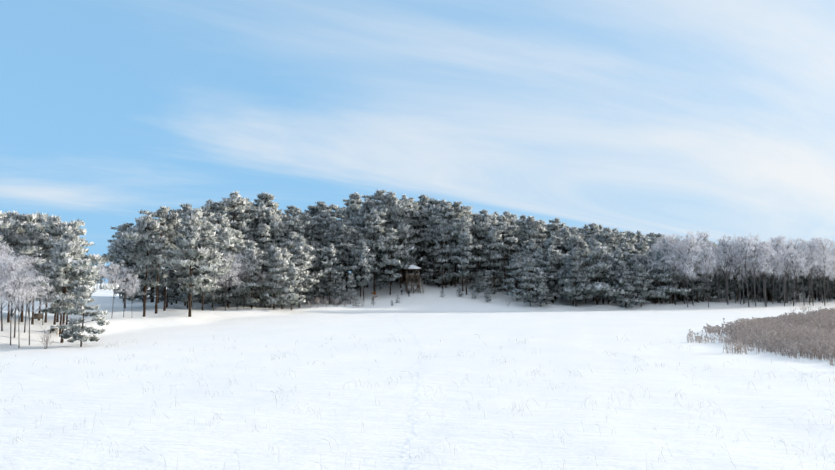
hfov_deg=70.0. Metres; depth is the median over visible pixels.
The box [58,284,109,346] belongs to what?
pine
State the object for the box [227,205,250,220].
pine
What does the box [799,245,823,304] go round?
birch
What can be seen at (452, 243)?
pine
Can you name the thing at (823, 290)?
pine
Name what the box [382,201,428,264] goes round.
pine
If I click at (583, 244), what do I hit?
pine
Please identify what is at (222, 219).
pine
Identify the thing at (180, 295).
pine
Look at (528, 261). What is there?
pine
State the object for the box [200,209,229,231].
pine
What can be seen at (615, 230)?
pine
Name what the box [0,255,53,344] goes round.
birch
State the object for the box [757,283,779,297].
pine
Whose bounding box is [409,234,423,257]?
pine
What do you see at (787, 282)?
pine
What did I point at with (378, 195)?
pine
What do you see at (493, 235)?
pine
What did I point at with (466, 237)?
pine
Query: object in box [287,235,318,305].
pine
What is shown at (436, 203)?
pine
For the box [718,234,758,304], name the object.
birch
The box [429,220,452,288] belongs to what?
pine
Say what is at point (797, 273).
birch
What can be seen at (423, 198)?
pine
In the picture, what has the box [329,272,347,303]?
pine
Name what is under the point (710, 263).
birch
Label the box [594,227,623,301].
pine
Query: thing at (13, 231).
pine
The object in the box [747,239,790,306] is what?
birch
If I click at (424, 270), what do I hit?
pine
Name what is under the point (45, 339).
bush
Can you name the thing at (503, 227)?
pine
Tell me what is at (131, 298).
pine
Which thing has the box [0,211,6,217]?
pine
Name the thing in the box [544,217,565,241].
pine
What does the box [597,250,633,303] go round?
pine
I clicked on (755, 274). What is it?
birch
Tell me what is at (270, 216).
pine
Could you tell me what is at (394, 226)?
pine
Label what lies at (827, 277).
birch
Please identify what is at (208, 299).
pine
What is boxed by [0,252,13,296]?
birch
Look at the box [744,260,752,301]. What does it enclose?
birch
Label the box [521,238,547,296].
pine
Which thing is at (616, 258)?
pine
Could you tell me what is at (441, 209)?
pine
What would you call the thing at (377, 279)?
pine
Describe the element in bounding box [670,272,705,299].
pine
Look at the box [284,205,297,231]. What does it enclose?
pine
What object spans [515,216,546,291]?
pine
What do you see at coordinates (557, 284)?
pine
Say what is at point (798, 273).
birch
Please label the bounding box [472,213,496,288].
pine
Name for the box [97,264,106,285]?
birch
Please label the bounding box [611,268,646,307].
pine
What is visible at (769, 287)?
pine
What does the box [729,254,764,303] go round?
birch
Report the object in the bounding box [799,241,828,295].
birch
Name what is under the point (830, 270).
birch
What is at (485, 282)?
pine
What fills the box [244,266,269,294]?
birch
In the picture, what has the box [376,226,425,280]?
pine
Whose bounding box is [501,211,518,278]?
pine
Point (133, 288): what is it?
birch
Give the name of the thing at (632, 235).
pine
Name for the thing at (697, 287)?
pine
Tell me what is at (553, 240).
pine
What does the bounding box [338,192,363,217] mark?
pine
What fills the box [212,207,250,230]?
pine
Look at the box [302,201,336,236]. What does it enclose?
pine
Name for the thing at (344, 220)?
pine
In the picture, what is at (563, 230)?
pine
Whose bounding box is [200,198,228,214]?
pine
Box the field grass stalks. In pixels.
[0,334,834,469]
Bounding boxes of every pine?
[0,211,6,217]
[0,211,56,321]
[0,220,22,265]
[0,223,26,322]
[8,215,99,324]
[9,227,54,323]
[26,233,61,322]
[28,238,118,342]
[31,257,97,336]
[37,233,97,324]
[38,214,67,320]
[42,218,108,321]
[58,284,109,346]
[102,213,174,316]
[103,215,156,305]
[104,238,143,307]
[107,225,123,296]
[110,230,132,290]
[111,223,133,298]
[113,259,168,302]
[114,275,141,302]
[127,218,199,310]
[128,288,150,300]
[133,286,154,299]
[138,206,186,313]
[152,287,166,300]
[153,236,184,306]
[159,236,232,310]
[162,209,241,316]
[166,259,222,308]
[166,285,179,304]
[169,203,201,305]
[171,211,221,306]
[175,284,198,301]
[197,247,227,307]
[199,216,216,304]
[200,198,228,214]
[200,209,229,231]
[205,190,264,290]
[205,252,244,307]
[208,250,239,306]
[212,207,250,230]
[212,215,244,303]
[221,230,257,304]
[223,248,269,308]
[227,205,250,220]
[230,244,260,303]
[233,258,284,307]
[241,228,267,258]
[244,241,270,305]
[248,192,289,237]
[248,223,280,258]
[249,207,287,249]
[252,248,288,306]
[256,247,301,308]
[258,245,297,308]
[260,214,289,248]
[269,260,305,309]
[276,231,314,271]
[279,247,324,307]
[280,216,310,299]
[282,217,296,248]
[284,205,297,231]
[284,207,317,292]
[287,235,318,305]
[297,245,339,300]
[298,283,312,300]
[299,231,319,251]
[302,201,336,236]
[304,215,317,247]
[304,247,335,302]
[306,211,346,281]
[306,217,326,247]
[312,243,343,303]
[317,227,350,294]
[323,219,347,265]
[323,220,360,291]
[327,204,344,223]
[328,233,359,291]
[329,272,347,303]
[333,219,360,291]
[336,242,378,299]
[337,273,356,303]
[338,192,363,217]
[338,233,380,296]
[340,198,353,272]
[348,200,391,286]
[348,271,359,288]
[353,208,386,293]
[354,295,361,306]
[361,189,398,276]
[368,191,402,284]
[369,259,388,288]
[370,203,414,282]
[370,227,409,294]
[374,219,425,287]
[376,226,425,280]
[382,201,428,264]
[390,207,427,260]
[398,215,418,243]
[399,194,407,200]
[404,199,420,217]
[409,197,421,212]
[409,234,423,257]
[410,255,431,283]
[411,214,421,275]
[414,216,435,283]
[415,194,429,210]
[415,205,440,283]
[418,215,440,283]
[420,253,451,286]
[422,199,453,255]
[424,201,465,284]
[428,221,463,287]
[429,214,471,285]
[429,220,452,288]
[432,208,469,285]
[435,253,454,282]
[437,252,465,280]
[438,229,481,294]
[439,201,475,283]
[446,216,483,290]
[456,286,463,296]
[463,260,479,282]
[464,213,489,270]
[464,220,494,280]
[467,234,500,286]
[467,270,482,289]
[471,287,477,298]
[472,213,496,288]
[473,209,496,274]
[473,273,483,291]
[479,227,512,291]
[479,270,497,294]
[481,234,517,289]
[484,288,491,302]
[487,221,519,290]
[492,268,504,290]
[494,216,519,282]
[500,253,546,300]
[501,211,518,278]
[506,275,518,289]
[509,257,544,305]
[510,240,547,289]
[514,216,541,235]
[514,240,537,283]
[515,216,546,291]
[516,221,547,291]
[518,248,554,295]
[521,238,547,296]
[528,271,552,306]
[537,234,565,299]
[539,226,550,282]
[541,245,568,303]
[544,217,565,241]
[546,247,592,305]
[553,236,593,283]
[554,250,591,298]
[557,257,591,304]
[558,227,571,266]
[559,238,624,304]
[564,230,582,245]
[568,227,578,232]
[577,241,595,302]
[578,224,589,239]
[582,223,604,243]
[584,224,602,234]
[585,236,599,300]
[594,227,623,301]
[596,228,635,299]
[596,246,634,302]
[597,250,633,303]
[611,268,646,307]
[614,236,634,295]
[617,252,650,302]
[619,253,659,299]
[625,232,639,249]
[626,264,654,306]
[628,249,654,280]
[634,239,648,258]
[636,230,648,242]
[645,237,662,249]
[646,251,690,303]
[647,232,666,240]
[647,247,663,302]
[653,262,685,302]
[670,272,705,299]
[672,283,688,299]
[679,258,712,301]
[689,280,708,300]
[695,259,734,300]
[704,258,730,299]
[718,259,749,300]
[733,273,766,299]
[745,271,772,301]
[756,270,793,301]
[756,276,773,299]
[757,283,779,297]
[771,272,810,298]
[772,271,809,301]
[774,273,799,294]
[798,270,830,300]
[814,278,834,298]
[822,278,834,298]
[825,280,833,297]
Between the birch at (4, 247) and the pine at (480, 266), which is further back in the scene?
the pine at (480, 266)
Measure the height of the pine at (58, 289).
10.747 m
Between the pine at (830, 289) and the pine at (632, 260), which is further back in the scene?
the pine at (830, 289)
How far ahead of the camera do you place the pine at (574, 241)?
163.66 m
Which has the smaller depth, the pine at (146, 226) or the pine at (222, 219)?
the pine at (146, 226)
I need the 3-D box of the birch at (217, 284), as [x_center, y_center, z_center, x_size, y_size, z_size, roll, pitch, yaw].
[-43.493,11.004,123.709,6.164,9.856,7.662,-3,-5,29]
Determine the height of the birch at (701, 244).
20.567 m
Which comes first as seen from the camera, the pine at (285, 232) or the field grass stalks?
the field grass stalks
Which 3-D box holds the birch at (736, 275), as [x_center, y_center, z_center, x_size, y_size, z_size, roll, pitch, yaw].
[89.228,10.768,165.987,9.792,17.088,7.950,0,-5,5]
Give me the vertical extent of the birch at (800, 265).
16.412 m
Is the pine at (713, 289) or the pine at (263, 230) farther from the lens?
the pine at (713, 289)
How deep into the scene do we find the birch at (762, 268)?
165.09 m
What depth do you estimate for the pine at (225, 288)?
134.71 m
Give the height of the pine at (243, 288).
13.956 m
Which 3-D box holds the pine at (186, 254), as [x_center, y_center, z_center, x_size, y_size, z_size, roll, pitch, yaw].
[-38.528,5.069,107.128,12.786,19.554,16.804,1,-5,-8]
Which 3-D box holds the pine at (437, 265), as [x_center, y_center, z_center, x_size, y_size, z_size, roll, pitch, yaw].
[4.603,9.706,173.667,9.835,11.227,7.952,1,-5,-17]
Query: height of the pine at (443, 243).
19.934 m
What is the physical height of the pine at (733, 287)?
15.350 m
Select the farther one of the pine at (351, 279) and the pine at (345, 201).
the pine at (345, 201)
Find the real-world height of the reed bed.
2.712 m
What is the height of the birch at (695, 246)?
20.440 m
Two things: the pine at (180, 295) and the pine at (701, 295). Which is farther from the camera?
the pine at (701, 295)
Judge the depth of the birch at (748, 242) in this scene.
161.56 m
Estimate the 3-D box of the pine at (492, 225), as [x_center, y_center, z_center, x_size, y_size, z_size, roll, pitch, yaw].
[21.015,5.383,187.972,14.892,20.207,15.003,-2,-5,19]
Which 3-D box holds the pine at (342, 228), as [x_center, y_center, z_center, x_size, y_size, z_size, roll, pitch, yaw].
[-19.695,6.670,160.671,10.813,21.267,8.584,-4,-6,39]
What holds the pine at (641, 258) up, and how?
on the snow ground
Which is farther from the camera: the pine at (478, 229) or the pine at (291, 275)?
the pine at (478, 229)
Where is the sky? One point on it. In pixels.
(717, 117)
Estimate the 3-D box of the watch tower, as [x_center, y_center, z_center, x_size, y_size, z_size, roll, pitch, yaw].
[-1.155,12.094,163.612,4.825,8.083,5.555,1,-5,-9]
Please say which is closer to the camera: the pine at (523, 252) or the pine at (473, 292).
the pine at (473, 292)
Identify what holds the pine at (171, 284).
on the snow ground
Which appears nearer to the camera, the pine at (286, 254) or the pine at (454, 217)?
the pine at (286, 254)
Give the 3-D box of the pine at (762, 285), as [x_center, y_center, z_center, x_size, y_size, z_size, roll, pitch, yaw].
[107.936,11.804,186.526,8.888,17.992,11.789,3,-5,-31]
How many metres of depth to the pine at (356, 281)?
171.74 m
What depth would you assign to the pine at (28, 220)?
86.98 m
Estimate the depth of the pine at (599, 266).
152.84 m
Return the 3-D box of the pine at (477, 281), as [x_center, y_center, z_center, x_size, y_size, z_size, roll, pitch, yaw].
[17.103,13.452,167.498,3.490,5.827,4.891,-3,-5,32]
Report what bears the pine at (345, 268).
on the snow ground
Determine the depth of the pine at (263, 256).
145.02 m
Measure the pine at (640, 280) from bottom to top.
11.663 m
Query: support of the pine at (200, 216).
on the snow ground
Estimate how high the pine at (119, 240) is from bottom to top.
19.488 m
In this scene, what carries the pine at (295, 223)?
on the snow ground
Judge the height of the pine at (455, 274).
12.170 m
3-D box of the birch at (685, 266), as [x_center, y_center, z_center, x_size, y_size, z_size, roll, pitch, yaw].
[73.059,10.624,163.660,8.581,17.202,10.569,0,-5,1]
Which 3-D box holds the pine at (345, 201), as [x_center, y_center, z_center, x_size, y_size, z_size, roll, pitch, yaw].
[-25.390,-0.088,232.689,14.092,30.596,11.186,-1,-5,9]
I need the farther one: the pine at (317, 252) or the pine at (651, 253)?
the pine at (651, 253)
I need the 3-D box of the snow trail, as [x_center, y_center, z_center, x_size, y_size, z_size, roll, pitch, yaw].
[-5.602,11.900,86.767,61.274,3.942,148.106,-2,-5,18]
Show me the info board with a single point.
(38, 316)
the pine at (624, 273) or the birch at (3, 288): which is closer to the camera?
the birch at (3, 288)
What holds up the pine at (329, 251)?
on the snow ground
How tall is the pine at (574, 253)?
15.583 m
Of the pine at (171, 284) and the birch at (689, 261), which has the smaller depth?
the pine at (171, 284)
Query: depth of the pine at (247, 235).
153.87 m
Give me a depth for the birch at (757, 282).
174.99 m
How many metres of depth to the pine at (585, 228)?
200.91 m
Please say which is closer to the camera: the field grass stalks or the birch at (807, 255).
the field grass stalks
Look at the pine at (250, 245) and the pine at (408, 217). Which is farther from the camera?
the pine at (408, 217)
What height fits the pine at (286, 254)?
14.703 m
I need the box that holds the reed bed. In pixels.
[686,307,834,365]
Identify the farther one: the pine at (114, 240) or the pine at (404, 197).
the pine at (404, 197)
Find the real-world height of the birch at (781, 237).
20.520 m
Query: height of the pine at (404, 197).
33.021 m
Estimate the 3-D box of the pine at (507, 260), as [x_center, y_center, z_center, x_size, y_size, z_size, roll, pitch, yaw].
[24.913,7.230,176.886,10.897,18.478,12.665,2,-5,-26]
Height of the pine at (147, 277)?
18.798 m
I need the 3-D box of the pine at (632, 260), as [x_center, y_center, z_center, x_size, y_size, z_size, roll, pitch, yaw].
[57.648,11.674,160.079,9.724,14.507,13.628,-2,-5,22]
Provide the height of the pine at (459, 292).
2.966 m
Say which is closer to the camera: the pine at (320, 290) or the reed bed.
the reed bed
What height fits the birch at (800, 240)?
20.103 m
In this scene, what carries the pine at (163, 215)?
on the snow ground
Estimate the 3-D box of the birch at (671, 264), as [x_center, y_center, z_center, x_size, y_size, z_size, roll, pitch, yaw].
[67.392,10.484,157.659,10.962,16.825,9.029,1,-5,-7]
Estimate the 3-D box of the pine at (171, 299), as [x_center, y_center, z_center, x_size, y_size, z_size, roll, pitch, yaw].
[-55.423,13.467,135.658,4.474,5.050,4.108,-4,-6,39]
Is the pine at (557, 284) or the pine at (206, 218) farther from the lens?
the pine at (557, 284)
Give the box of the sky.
[0,0,834,282]
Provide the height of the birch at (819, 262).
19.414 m
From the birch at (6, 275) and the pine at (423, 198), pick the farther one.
the pine at (423, 198)
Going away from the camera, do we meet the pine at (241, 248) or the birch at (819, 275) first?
the pine at (241, 248)
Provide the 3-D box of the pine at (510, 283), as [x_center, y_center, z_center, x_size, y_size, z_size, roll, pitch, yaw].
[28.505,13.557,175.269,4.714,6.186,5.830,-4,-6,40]
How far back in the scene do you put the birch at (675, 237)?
162.64 m
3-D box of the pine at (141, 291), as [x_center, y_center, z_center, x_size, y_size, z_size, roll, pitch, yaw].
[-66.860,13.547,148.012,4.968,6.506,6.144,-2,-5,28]
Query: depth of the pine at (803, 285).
189.66 m
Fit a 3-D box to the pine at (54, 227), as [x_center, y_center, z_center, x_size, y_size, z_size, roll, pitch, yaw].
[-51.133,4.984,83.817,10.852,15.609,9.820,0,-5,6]
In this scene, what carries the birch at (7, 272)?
on the snow ground
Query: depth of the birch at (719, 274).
168.46 m
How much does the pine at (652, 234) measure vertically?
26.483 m
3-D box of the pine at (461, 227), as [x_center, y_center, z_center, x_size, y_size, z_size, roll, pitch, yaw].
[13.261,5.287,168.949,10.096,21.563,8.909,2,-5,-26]
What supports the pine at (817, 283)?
on the snow ground
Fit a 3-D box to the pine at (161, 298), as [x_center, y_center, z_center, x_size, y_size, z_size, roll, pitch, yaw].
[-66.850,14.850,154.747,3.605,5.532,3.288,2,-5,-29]
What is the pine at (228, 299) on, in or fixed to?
on the snow ground
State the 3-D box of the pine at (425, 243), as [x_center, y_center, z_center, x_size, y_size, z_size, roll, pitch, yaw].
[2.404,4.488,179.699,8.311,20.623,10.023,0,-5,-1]
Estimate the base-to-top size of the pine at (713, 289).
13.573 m
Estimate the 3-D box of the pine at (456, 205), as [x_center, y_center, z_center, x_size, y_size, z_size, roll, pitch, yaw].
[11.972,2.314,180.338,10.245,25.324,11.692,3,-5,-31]
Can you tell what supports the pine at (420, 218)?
on the snow ground
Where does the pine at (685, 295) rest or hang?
on the snow ground
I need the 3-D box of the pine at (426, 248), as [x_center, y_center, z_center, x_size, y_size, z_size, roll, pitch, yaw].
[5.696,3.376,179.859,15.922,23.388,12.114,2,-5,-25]
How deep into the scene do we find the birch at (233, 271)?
126.21 m
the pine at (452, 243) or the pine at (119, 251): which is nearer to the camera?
the pine at (119, 251)
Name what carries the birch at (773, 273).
on the snow ground
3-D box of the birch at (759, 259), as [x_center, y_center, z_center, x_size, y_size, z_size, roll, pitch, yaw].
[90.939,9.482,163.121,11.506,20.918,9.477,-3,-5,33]
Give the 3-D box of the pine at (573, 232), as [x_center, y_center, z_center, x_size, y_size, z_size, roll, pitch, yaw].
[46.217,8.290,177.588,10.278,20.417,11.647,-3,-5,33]
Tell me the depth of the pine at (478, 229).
174.68 m
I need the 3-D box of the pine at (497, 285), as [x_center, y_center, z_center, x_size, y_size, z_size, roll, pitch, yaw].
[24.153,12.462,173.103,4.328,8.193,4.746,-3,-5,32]
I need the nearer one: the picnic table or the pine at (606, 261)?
the picnic table
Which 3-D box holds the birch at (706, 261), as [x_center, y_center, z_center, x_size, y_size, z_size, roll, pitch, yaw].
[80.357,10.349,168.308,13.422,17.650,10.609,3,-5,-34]
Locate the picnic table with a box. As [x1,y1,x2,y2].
[47,327,65,334]
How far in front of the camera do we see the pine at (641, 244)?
179.49 m
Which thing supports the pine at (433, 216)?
on the snow ground
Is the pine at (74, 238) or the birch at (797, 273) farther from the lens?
the birch at (797, 273)
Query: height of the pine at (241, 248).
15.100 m
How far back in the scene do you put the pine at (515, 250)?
178.01 m
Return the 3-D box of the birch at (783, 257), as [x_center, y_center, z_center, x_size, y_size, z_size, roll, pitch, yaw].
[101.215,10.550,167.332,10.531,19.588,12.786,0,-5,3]
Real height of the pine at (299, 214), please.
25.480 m
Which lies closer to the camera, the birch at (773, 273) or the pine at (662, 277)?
the pine at (662, 277)
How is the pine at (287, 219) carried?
on the snow ground
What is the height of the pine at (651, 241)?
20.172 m
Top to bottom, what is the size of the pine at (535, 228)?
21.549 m
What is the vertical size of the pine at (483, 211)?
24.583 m
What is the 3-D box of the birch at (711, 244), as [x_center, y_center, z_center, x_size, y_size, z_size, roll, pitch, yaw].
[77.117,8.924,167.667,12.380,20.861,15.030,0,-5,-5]
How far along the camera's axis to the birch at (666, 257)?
165.11 m
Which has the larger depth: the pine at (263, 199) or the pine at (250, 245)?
the pine at (263, 199)
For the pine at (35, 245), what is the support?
on the snow ground
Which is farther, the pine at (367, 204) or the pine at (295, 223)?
the pine at (367, 204)
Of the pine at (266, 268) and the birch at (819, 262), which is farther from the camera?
the birch at (819, 262)
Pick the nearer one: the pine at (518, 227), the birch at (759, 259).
the birch at (759, 259)
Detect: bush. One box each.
[39,331,51,348]
[40,326,52,348]
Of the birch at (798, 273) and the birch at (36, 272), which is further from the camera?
the birch at (798, 273)
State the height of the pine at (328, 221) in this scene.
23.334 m
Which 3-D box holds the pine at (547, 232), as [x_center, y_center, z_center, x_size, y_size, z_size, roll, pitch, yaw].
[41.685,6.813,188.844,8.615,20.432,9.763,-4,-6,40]
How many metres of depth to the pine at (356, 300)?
142.21 m
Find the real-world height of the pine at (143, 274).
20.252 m
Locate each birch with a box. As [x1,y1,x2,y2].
[0,241,13,258]
[0,245,33,330]
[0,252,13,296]
[0,252,28,294]
[0,254,47,337]
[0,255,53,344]
[0,258,36,311]
[0,269,42,347]
[13,263,56,344]
[15,251,51,332]
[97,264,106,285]
[101,260,127,317]
[118,267,142,316]
[121,273,146,302]
[203,273,227,310]
[206,254,241,310]
[225,252,258,308]
[230,262,256,307]
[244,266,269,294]
[643,242,692,303]
[646,242,681,303]
[648,233,693,303]
[648,244,695,304]
[653,235,683,303]
[665,237,701,306]
[669,231,711,304]
[672,243,704,303]
[673,232,709,303]
[681,231,714,302]
[692,247,721,307]
[695,241,722,301]
[704,245,731,301]
[705,248,725,299]
[707,247,731,301]
[708,234,750,304]
[710,243,737,302]
[715,236,768,306]
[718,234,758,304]
[726,244,754,302]
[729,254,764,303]
[730,237,758,302]
[734,233,771,306]
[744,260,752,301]
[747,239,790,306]
[747,241,780,300]
[747,265,774,301]
[748,244,780,305]
[761,249,789,303]
[765,234,787,302]
[768,238,799,305]
[769,237,790,302]
[773,242,807,302]
[774,244,806,303]
[780,243,821,305]
[780,249,811,305]
[787,239,830,301]
[789,238,813,301]
[791,239,810,301]
[794,245,811,301]
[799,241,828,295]
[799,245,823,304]
[801,240,834,304]
[808,236,834,305]
[809,244,832,302]
[815,253,834,301]
[817,247,834,283]
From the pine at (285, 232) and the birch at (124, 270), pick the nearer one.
the birch at (124, 270)
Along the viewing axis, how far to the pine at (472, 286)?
168.23 m
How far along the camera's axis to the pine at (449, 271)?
173.85 m
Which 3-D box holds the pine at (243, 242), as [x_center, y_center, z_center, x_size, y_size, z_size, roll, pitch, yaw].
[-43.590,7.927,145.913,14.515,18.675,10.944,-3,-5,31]
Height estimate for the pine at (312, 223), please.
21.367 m
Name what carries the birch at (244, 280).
on the snow ground
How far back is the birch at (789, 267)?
170.76 m
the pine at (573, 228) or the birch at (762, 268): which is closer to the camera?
the birch at (762, 268)
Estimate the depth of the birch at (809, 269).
177.85 m
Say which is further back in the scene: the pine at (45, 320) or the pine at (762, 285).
the pine at (762, 285)
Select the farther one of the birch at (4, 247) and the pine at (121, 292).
the pine at (121, 292)
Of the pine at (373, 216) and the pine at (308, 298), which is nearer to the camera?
the pine at (308, 298)
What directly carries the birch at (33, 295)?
on the snow ground
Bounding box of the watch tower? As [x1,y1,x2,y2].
[404,264,423,293]
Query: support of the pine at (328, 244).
on the snow ground
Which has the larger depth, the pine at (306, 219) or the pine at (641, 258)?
the pine at (306, 219)
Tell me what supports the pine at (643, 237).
on the snow ground
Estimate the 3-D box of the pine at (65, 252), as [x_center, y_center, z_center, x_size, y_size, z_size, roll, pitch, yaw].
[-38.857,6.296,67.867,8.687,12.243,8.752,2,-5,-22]
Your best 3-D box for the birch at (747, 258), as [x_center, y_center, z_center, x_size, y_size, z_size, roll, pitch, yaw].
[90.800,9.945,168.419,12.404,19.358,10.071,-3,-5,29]
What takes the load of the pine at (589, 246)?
on the snow ground
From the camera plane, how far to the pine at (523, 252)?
168.81 m
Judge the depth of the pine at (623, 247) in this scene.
171.65 m
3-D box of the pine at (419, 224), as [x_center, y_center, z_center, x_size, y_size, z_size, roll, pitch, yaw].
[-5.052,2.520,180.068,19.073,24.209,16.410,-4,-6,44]
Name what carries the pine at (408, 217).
on the snow ground
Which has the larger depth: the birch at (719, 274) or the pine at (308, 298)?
the birch at (719, 274)
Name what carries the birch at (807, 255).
on the snow ground
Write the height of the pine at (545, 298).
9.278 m
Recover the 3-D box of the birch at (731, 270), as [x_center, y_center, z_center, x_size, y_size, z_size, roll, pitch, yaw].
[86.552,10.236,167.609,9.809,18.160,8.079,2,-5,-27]
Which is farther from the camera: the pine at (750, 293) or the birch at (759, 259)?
the pine at (750, 293)
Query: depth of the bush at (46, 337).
62.23 m
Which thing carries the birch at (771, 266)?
on the snow ground
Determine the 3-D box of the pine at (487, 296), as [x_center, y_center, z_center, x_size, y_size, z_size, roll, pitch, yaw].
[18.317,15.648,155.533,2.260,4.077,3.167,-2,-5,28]
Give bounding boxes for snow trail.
[88,294,599,469]
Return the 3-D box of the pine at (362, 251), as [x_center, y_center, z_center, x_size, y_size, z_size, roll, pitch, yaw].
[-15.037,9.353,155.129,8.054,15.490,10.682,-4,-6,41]
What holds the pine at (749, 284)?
on the snow ground
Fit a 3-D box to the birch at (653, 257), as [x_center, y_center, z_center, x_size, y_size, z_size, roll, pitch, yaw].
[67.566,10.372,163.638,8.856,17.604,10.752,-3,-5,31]
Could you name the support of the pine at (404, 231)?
on the snow ground
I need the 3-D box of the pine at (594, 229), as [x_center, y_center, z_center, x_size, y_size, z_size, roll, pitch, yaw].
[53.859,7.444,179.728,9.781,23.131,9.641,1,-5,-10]
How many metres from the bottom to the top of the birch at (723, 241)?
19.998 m
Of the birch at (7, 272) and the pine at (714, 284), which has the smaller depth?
the birch at (7, 272)
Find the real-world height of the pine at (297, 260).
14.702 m
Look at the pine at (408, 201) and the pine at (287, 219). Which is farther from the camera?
the pine at (408, 201)
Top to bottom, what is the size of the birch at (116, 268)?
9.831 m
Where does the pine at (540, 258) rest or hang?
on the snow ground
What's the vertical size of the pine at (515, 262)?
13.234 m
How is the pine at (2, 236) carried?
on the snow ground
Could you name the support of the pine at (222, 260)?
on the snow ground
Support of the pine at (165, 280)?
on the snow ground
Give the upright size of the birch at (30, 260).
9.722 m
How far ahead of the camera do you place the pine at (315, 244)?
164.48 m
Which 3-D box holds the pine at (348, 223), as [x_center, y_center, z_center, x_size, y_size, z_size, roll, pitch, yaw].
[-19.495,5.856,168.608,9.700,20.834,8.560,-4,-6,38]
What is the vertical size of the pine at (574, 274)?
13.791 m
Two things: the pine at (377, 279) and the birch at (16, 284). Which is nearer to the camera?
the birch at (16, 284)
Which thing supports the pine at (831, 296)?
on the snow ground
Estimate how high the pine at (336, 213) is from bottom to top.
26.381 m
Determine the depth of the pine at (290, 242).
153.25 m
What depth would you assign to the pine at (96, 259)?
93.41 m
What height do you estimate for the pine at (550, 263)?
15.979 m
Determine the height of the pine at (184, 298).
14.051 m
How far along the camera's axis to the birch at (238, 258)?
130.40 m
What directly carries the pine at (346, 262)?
on the snow ground
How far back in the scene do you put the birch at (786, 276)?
173.83 m
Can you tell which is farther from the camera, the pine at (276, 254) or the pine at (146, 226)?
the pine at (276, 254)
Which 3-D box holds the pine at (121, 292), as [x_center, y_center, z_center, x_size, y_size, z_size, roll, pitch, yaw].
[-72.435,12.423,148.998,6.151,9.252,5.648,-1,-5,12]
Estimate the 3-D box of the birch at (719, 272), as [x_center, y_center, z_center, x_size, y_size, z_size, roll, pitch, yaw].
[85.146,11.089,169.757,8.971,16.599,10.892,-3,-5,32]
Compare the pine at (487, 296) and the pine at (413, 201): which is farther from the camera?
the pine at (413, 201)
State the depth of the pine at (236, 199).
157.03 m
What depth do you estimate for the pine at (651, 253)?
171.73 m
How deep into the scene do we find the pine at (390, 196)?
173.99 m
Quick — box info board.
[31,309,43,324]
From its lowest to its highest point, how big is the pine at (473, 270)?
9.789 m
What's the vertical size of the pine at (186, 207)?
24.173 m
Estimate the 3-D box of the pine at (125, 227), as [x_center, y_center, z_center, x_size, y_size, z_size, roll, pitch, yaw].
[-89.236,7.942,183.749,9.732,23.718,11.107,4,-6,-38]
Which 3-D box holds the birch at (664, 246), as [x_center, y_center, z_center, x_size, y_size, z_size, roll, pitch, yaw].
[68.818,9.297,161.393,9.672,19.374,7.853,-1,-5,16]
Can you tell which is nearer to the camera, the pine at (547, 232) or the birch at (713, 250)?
the birch at (713, 250)
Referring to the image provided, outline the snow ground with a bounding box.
[0,272,834,469]
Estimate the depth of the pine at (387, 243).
160.68 m
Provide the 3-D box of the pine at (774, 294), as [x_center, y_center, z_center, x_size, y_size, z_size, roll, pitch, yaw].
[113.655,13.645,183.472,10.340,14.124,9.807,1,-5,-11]
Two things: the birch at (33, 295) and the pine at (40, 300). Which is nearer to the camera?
the birch at (33, 295)
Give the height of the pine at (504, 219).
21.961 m
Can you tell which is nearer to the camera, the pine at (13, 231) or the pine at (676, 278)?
the pine at (13, 231)
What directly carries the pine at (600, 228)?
on the snow ground
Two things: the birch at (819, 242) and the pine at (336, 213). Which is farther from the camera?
the pine at (336, 213)
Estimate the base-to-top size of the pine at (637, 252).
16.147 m

